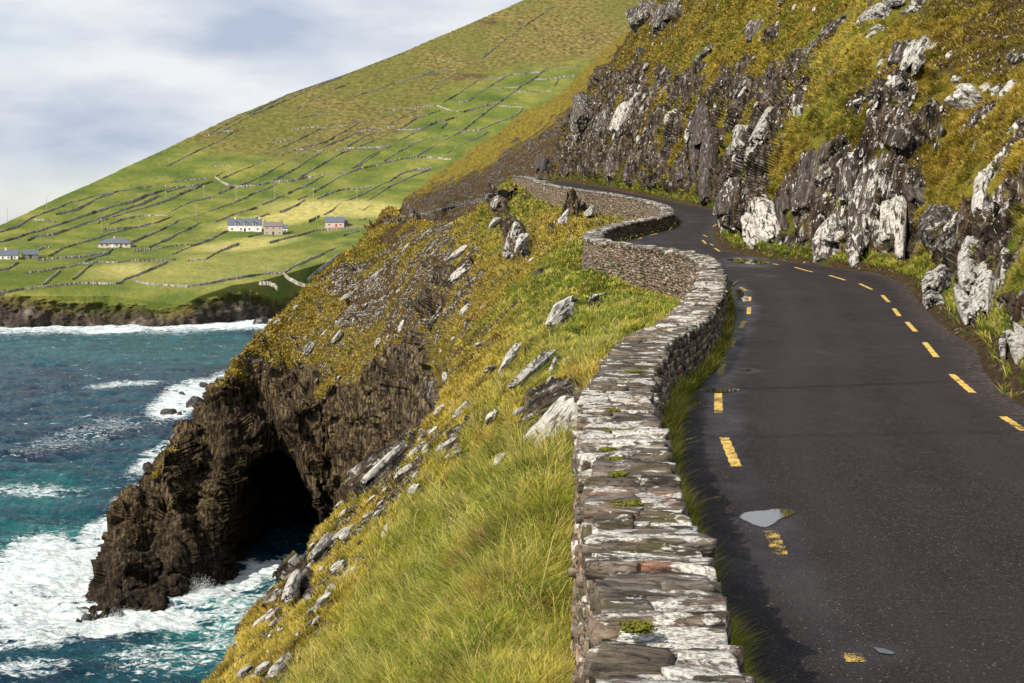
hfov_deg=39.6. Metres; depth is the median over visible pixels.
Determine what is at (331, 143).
field wall
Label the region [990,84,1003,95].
rock outcrop
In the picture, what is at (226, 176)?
field wall
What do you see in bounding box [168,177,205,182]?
field wall
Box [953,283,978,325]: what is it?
rock outcrop
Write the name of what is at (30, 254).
stone cottage
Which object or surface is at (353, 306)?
stones
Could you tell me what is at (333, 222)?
pink bungalow
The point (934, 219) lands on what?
rock outcrop
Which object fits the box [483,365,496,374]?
rock
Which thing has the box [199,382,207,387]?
sea rock
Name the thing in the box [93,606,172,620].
wave spray
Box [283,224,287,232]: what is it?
annex cottage
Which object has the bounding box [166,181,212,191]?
field wall
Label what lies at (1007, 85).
rock outcrop
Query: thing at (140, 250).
field wall
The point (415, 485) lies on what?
rock
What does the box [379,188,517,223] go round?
stone wall
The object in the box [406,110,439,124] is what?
field wall
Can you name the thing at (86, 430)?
sea
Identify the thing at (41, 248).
field wall
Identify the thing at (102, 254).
field wall
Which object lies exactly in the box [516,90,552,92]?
field wall
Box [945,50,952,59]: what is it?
rock
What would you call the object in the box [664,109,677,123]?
rock outcrop
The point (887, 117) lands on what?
rock
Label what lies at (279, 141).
field wall
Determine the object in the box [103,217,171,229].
field wall
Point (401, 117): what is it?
field wall
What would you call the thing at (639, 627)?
moss
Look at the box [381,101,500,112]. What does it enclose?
field wall
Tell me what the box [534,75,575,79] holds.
field wall
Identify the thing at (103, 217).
field wall
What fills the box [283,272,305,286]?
field wall
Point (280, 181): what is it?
field wall
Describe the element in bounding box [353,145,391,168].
field wall
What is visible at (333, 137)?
field wall
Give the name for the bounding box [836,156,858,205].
rock outcrop
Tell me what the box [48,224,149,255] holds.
field wall
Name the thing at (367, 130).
field wall
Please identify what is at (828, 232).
rock outcrop
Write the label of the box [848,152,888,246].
rock outcrop
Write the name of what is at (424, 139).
field wall
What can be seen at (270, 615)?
rock
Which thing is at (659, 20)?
rock outcrop
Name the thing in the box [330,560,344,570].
rock
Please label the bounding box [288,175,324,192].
field wall
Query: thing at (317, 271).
field wall
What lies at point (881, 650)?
puddle
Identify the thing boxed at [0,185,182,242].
field wall
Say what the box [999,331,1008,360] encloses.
rock outcrop
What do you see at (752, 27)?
rock outcrop
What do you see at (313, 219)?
field wall
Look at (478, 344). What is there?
rock
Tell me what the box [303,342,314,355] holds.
rock
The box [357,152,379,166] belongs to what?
field wall
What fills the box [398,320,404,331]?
rock
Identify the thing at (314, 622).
rock
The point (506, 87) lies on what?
field wall
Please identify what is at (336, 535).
rock
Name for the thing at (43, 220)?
field wall
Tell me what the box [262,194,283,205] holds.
field wall
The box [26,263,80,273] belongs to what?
field wall
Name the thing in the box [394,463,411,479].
rock
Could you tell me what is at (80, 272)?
field wall
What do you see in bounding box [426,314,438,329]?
rock
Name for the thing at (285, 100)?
field wall
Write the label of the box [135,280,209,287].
field wall
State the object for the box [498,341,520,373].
rock
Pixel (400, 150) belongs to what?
field wall
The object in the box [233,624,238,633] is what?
rock
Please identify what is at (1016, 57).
rock outcrop
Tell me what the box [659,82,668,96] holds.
rock
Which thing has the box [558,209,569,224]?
rock
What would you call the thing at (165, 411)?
sea rock
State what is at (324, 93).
field wall
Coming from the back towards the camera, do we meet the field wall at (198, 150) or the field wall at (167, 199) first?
the field wall at (198, 150)
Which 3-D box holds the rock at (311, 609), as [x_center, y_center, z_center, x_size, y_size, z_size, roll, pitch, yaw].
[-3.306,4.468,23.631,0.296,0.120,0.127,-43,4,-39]
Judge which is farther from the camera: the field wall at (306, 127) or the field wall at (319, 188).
the field wall at (306, 127)
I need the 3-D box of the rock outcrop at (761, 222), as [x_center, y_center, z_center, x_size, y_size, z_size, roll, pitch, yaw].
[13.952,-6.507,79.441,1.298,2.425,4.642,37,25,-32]
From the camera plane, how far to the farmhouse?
904.24 m
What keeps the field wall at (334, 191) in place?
on the hill
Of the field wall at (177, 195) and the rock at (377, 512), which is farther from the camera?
the field wall at (177, 195)
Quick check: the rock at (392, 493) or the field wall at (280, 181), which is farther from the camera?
the field wall at (280, 181)
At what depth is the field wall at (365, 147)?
1138.97 m
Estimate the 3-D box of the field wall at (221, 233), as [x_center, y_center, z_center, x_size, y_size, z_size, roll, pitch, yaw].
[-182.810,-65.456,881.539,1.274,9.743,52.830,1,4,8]
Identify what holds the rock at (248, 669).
on the coastal slope
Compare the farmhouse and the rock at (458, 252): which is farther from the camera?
the farmhouse
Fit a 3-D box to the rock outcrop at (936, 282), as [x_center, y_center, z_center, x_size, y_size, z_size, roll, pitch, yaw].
[15.455,-2.179,51.724,1.220,0.879,12.058,-25,1,20]
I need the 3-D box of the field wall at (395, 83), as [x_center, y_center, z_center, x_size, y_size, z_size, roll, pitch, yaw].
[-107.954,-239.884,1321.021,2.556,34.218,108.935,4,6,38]
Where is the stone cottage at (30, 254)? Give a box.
[22,250,38,258]
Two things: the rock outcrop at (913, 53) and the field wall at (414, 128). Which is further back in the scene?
the field wall at (414, 128)
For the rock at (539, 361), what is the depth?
30.34 m
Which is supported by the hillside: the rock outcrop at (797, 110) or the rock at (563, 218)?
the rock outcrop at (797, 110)
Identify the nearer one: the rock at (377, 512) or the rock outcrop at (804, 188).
the rock at (377, 512)
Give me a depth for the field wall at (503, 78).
1351.21 m
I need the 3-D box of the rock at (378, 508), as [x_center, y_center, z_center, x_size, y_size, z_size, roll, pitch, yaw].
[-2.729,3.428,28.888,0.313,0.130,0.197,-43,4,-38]
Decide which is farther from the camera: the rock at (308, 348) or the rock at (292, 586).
the rock at (308, 348)
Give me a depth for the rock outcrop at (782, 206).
77.39 m
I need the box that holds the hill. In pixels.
[0,0,649,327]
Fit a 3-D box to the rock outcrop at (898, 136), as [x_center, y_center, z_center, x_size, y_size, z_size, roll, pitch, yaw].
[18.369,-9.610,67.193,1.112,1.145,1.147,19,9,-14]
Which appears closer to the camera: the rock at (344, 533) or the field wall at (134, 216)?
the rock at (344, 533)
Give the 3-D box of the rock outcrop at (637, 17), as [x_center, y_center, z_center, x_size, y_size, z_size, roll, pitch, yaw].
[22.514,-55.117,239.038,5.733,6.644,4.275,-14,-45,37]
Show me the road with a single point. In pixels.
(879, 450)
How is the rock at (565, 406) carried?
on the coastal slope
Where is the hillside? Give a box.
[546,0,1023,406]
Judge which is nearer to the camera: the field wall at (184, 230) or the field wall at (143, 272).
the field wall at (143, 272)
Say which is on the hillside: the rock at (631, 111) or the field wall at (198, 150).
the rock at (631, 111)
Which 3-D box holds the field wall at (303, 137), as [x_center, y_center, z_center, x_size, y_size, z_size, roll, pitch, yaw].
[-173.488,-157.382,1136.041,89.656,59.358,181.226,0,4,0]
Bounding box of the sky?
[0,0,522,224]
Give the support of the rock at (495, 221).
on the coastal slope
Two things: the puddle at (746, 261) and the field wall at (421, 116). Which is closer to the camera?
the puddle at (746, 261)
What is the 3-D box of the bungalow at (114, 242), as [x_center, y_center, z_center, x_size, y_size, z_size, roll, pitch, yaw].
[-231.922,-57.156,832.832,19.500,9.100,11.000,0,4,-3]
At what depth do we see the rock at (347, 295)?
222.99 m
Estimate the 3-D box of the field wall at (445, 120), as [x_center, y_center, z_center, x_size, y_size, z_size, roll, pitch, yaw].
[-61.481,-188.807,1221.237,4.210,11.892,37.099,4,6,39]
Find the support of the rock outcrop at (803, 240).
on the hillside
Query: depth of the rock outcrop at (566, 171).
233.58 m
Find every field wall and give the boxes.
[0,185,153,232]
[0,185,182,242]
[0,261,18,270]
[0,281,117,295]
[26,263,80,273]
[28,194,158,240]
[33,219,54,221]
[36,246,50,249]
[37,251,106,260]
[42,269,59,284]
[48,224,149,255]
[56,191,117,214]
[72,263,91,279]
[79,258,175,263]
[82,248,112,261]
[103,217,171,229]
[109,214,167,223]
[113,185,201,216]
[118,261,167,283]
[119,210,211,247]
[135,244,193,251]
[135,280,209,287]
[149,222,200,247]
[166,131,231,166]
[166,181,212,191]
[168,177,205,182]
[169,188,189,199]
[169,195,213,212]
[173,237,213,254]
[187,243,238,260]
[194,130,232,136]
[204,230,227,240]
[208,53,401,133]
[210,243,349,283]
[212,185,274,210]
[215,164,379,187]
[216,120,356,175]
[216,206,257,221]
[219,185,233,193]
[222,148,310,178]
[223,75,344,130]
[240,130,359,184]
[258,281,277,289]
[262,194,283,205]
[267,139,289,143]
[270,226,364,243]
[274,152,320,180]
[280,199,304,212]
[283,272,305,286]
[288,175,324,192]
[288,185,306,193]
[292,126,319,129]
[293,113,379,148]
[297,84,344,108]
[301,148,351,176]
[302,109,336,117]
[307,252,339,281]
[309,215,319,221]
[314,169,354,192]
[317,146,379,150]
[317,186,372,198]
[346,126,393,137]
[347,129,379,146]
[347,145,388,148]
[347,182,385,200]
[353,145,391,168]
[354,70,433,96]
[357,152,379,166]
[360,125,406,145]
[364,155,450,166]
[368,168,430,199]
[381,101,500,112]
[384,140,419,160]
[387,110,416,124]
[388,168,416,181]
[398,127,427,130]
[398,128,425,140]
[405,135,447,143]
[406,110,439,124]
[416,71,541,155]
[417,167,431,169]
[427,116,455,126]
[429,6,553,90]
[443,65,580,101]
[447,131,488,152]
[457,78,502,102]
[461,108,522,132]
[492,86,518,89]
[499,105,522,107]
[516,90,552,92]
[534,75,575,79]
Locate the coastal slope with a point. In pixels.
(247, 467)
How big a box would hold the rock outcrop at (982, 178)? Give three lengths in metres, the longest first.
3.957 x 1.633 x 0.903 m
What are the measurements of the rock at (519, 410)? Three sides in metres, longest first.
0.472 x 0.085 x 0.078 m
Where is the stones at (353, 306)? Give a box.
[173,187,603,682]
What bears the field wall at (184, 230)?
on the hill
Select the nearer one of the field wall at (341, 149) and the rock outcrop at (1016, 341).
the rock outcrop at (1016, 341)
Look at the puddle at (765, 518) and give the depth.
14.63 m
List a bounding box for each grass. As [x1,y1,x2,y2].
[151,174,681,682]
[281,296,682,682]
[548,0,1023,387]
[613,216,784,682]
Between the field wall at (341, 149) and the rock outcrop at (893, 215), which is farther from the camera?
the field wall at (341, 149)
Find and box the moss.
[598,260,711,635]
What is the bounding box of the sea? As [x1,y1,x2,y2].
[0,318,319,682]
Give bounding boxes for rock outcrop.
[535,156,547,173]
[561,163,569,178]
[569,93,591,140]
[595,107,610,142]
[604,152,615,179]
[609,92,638,141]
[623,152,632,186]
[625,0,658,32]
[651,0,679,34]
[651,149,660,189]
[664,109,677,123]
[675,158,688,191]
[688,100,709,182]
[693,44,713,64]
[698,126,717,205]
[712,176,741,228]
[731,124,747,160]
[733,77,745,98]
[740,196,780,248]
[744,146,754,165]
[745,18,762,43]
[748,107,772,147]
[774,189,790,230]
[791,139,828,217]
[792,104,804,116]
[793,215,808,244]
[801,13,849,54]
[812,213,846,263]
[813,156,832,187]
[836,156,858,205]
[845,225,868,268]
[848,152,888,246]
[851,98,862,106]
[855,0,904,24]
[866,24,884,38]
[876,58,884,67]
[879,194,906,260]
[883,125,911,149]
[885,75,904,89]
[886,39,911,65]
[899,35,930,75]
[900,0,925,15]
[903,183,925,205]
[918,204,954,254]
[921,263,951,309]
[931,124,944,149]
[943,82,991,110]
[951,75,960,82]
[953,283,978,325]
[957,235,997,317]
[971,161,992,217]
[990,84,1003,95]
[997,79,1016,99]
[997,199,1008,294]
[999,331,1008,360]
[1006,49,1023,64]
[1006,321,1023,364]
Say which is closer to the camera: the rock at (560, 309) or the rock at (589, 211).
the rock at (560, 309)
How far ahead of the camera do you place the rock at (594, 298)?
49.42 m
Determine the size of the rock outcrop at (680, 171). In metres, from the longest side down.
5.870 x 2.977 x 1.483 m
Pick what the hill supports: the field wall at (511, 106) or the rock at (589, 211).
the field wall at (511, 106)
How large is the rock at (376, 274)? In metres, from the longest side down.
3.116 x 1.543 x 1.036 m
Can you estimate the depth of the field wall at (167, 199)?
966.37 m
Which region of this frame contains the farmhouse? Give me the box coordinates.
[227,217,261,231]
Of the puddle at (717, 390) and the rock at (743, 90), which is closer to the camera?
the puddle at (717, 390)
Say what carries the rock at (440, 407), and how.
on the coastal slope
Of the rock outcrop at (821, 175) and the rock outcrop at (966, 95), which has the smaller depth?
the rock outcrop at (966, 95)
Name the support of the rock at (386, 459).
on the coastal slope
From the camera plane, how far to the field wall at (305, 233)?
911.75 m
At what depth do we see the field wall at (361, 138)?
1164.23 m
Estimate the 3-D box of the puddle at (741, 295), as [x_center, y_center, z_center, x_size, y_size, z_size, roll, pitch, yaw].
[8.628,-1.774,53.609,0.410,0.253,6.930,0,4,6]
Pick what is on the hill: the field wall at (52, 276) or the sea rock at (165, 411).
the field wall at (52, 276)
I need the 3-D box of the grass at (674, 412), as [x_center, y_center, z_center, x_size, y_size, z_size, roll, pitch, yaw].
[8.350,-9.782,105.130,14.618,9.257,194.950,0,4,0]
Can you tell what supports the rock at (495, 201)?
on the coastal slope
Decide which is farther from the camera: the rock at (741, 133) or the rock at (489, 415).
the rock at (741, 133)
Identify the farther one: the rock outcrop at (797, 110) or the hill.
the hill
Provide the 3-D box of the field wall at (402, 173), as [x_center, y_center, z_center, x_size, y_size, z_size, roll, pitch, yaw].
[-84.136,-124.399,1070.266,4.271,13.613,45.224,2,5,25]
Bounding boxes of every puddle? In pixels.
[687,398,701,406]
[706,388,739,392]
[725,259,774,263]
[735,288,748,300]
[740,508,795,526]
[874,647,894,653]
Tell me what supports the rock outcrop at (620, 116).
on the hillside
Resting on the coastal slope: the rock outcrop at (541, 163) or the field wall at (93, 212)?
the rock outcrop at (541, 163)
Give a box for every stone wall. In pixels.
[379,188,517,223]
[512,176,756,682]
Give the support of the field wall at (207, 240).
on the hill
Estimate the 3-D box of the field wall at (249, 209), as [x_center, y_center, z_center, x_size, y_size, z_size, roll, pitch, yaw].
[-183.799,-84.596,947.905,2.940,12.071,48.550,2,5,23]
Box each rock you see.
[81,613,91,620]
[142,462,151,470]
[160,408,177,414]
[186,396,202,407]
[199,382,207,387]
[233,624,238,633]
[236,665,251,676]
[245,666,252,673]
[253,317,268,323]
[253,613,268,627]
[255,661,269,673]
[261,587,281,606]
[265,606,281,620]
[267,653,292,676]
[269,617,278,625]
[281,569,300,602]
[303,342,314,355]
[306,604,319,616]
[307,532,334,562]
[312,616,319,626]
[316,592,330,604]
[324,582,334,593]
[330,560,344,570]
[331,329,343,344]
[331,527,347,539]
[339,524,355,539]
[340,292,352,300]
[347,504,356,512]
[360,443,404,483]
[369,269,382,283]
[372,505,382,515]
[372,510,381,518]
[374,338,380,348]
[388,489,395,497]
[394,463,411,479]
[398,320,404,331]
[407,441,424,456]
[408,483,421,493]
[414,418,424,427]
[417,433,426,441]
[422,229,432,238]
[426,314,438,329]
[433,404,444,415]
[434,437,455,453]
[442,372,447,380]
[445,449,461,458]
[446,245,467,260]
[450,267,466,281]
[452,400,469,418]
[459,303,470,315]
[474,340,484,346]
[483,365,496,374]
[484,409,497,424]
[488,217,500,228]
[490,195,502,208]
[493,452,505,465]
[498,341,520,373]
[502,221,520,259]
[508,349,554,388]
[512,407,524,414]
[514,233,528,252]
[523,395,580,446]
[545,295,573,326]
[549,355,557,370]
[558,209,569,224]
[566,420,576,432]
[583,205,594,216]
[588,294,599,301]
[628,106,633,119]
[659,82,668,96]
[684,132,689,142]
[737,85,746,96]
[737,128,745,139]
[859,148,863,156]
[884,114,889,122]
[911,89,917,99]
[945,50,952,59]
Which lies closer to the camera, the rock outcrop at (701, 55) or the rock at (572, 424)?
the rock at (572, 424)
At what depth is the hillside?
77.79 m
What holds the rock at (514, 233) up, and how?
on the coastal slope
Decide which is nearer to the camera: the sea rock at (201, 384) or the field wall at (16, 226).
the sea rock at (201, 384)
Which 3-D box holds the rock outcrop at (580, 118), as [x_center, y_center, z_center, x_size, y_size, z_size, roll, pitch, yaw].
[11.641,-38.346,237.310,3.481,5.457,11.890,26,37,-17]
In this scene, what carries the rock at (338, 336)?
on the coastal slope
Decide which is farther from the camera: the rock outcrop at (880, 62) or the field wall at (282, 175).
the field wall at (282, 175)
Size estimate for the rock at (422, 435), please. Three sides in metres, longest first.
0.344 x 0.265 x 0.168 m
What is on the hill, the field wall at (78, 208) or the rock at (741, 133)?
the field wall at (78, 208)
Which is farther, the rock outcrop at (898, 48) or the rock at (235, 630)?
the rock outcrop at (898, 48)
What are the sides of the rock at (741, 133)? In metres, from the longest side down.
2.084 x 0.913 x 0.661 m
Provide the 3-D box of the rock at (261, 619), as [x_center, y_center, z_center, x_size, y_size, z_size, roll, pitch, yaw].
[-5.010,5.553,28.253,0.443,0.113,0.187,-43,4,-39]
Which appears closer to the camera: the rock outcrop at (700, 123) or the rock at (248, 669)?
the rock at (248, 669)
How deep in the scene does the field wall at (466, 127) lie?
1243.92 m
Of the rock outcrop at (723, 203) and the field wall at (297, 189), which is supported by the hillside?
the rock outcrop at (723, 203)
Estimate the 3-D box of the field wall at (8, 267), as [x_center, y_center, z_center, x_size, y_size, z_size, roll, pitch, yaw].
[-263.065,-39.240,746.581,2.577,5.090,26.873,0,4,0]
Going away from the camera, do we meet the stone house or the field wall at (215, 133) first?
the stone house
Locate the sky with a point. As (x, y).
(91, 90)
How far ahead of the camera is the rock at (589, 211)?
165.30 m
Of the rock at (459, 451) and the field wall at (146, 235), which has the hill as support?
the field wall at (146, 235)
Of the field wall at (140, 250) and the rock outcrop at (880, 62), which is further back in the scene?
the field wall at (140, 250)
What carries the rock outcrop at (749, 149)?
on the hillside
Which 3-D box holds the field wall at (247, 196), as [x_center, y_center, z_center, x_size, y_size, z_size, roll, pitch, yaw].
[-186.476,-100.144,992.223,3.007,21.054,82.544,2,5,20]
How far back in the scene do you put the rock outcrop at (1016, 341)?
29.35 m
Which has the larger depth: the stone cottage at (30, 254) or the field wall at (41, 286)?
the stone cottage at (30, 254)
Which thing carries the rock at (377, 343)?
on the coastal slope
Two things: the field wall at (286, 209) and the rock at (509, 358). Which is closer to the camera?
the rock at (509, 358)
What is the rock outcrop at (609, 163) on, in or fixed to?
on the hillside
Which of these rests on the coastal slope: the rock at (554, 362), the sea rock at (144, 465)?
the rock at (554, 362)
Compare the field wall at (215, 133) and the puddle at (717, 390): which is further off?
the field wall at (215, 133)
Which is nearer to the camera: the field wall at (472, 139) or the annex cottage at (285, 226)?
the annex cottage at (285, 226)
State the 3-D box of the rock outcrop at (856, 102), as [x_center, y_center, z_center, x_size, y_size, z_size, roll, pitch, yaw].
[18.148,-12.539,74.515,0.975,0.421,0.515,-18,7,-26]
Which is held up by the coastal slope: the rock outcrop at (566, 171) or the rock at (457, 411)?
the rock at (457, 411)
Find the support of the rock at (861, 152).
on the hillside
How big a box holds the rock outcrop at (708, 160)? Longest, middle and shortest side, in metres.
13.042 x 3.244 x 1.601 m
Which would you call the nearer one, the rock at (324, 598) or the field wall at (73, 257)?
the rock at (324, 598)
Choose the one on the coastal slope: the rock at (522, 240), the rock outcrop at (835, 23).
the rock at (522, 240)
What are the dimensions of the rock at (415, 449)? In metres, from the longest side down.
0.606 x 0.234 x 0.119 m
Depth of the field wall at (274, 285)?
720.91 m
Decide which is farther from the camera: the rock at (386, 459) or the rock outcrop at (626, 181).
the rock outcrop at (626, 181)
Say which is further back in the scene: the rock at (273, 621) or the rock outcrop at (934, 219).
the rock outcrop at (934, 219)
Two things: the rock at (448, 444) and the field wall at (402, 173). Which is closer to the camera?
the rock at (448, 444)
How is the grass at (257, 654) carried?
on the coastal slope
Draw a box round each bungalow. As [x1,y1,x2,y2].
[98,236,133,247]
[325,215,344,227]
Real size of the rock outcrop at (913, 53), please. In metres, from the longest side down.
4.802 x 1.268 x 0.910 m
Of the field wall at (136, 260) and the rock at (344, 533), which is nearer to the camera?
the rock at (344, 533)
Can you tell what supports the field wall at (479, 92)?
on the hill
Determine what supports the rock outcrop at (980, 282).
on the hillside
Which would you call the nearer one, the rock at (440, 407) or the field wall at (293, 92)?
the rock at (440, 407)
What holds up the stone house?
on the hill
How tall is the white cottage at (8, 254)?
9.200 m
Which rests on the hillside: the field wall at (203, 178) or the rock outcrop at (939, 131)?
the rock outcrop at (939, 131)
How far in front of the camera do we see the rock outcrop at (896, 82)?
71.51 m
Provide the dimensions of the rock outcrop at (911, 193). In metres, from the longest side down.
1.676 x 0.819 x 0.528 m
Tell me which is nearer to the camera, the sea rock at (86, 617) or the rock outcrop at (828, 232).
the rock outcrop at (828, 232)
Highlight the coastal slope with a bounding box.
[75,31,728,682]
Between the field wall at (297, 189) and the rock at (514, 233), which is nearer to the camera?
the rock at (514, 233)
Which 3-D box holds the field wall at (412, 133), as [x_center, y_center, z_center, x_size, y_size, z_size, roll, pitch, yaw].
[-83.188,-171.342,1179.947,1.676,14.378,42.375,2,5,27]
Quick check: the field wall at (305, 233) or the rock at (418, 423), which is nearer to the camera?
the rock at (418, 423)
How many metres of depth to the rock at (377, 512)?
28.16 m
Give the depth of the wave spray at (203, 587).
174.25 m
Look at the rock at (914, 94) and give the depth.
70.92 m
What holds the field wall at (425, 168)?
on the hill
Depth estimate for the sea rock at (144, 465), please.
265.85 m
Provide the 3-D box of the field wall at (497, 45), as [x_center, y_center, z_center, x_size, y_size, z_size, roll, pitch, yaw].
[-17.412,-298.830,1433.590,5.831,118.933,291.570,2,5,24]
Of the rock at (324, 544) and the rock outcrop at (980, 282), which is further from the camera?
the rock outcrop at (980, 282)
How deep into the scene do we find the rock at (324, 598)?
22.72 m
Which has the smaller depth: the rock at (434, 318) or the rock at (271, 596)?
the rock at (271, 596)
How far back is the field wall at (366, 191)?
1022.12 m
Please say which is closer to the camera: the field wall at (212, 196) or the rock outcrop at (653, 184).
the rock outcrop at (653, 184)
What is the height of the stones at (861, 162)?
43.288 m
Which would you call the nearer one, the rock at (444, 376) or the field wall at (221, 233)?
the rock at (444, 376)
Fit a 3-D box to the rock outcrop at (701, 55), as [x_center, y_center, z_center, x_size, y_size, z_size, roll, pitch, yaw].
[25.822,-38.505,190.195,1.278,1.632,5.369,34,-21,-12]
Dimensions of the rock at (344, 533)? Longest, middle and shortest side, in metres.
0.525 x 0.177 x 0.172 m
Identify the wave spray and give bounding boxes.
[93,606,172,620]
[185,572,229,593]
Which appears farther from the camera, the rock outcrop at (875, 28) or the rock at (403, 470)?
the rock outcrop at (875, 28)
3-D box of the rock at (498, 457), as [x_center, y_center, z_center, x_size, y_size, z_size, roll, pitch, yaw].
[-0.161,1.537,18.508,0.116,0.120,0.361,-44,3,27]
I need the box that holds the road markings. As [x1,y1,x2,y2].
[639,224,1023,661]
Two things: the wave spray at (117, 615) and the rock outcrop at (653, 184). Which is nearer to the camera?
the wave spray at (117, 615)
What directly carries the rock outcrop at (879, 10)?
on the hillside
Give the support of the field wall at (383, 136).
on the hill
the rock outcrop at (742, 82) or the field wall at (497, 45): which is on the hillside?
the rock outcrop at (742, 82)
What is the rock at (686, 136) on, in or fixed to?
on the hillside
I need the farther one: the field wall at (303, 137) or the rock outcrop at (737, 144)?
the field wall at (303, 137)
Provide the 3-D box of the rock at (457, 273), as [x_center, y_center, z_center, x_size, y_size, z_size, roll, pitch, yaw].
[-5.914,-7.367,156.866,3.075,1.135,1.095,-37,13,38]
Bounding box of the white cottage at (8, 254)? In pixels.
[0,248,18,258]
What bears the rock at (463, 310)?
on the coastal slope
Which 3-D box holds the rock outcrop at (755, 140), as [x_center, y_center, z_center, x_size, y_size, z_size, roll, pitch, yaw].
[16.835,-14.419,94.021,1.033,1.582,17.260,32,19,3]
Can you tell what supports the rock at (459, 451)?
on the coastal slope
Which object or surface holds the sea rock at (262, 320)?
in the sea
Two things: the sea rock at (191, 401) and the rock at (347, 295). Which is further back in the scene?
the sea rock at (191, 401)
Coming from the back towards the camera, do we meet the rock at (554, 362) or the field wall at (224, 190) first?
the field wall at (224, 190)
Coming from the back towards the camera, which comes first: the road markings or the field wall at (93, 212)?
the field wall at (93, 212)
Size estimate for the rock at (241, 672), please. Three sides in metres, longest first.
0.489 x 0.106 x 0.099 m
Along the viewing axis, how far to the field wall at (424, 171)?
1053.69 m
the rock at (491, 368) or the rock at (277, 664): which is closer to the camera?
the rock at (277, 664)
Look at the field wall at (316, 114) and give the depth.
1225.74 m
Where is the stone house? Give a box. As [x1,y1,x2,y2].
[263,220,282,234]
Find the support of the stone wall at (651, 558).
on the coastal slope
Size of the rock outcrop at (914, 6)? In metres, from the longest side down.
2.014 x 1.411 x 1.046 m
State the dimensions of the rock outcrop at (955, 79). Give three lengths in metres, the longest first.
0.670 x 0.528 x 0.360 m
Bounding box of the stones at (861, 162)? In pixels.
[559,0,1023,265]
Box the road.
[554,182,1023,682]
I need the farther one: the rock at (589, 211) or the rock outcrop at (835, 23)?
the rock at (589, 211)
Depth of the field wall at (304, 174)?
1096.48 m
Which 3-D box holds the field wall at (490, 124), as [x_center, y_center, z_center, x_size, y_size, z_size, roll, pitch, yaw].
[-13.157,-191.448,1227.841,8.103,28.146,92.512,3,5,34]
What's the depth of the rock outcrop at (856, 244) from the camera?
67.62 m
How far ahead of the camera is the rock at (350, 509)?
34.24 m
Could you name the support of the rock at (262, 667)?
on the coastal slope
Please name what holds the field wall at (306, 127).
on the hill
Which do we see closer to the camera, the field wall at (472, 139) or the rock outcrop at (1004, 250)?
the rock outcrop at (1004, 250)
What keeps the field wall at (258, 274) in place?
on the hill
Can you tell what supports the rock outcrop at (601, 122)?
on the hillside
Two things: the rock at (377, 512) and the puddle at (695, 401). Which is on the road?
the puddle at (695, 401)
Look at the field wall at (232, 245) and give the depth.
818.57 m
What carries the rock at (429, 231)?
on the coastal slope
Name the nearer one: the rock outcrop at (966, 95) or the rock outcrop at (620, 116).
the rock outcrop at (966, 95)

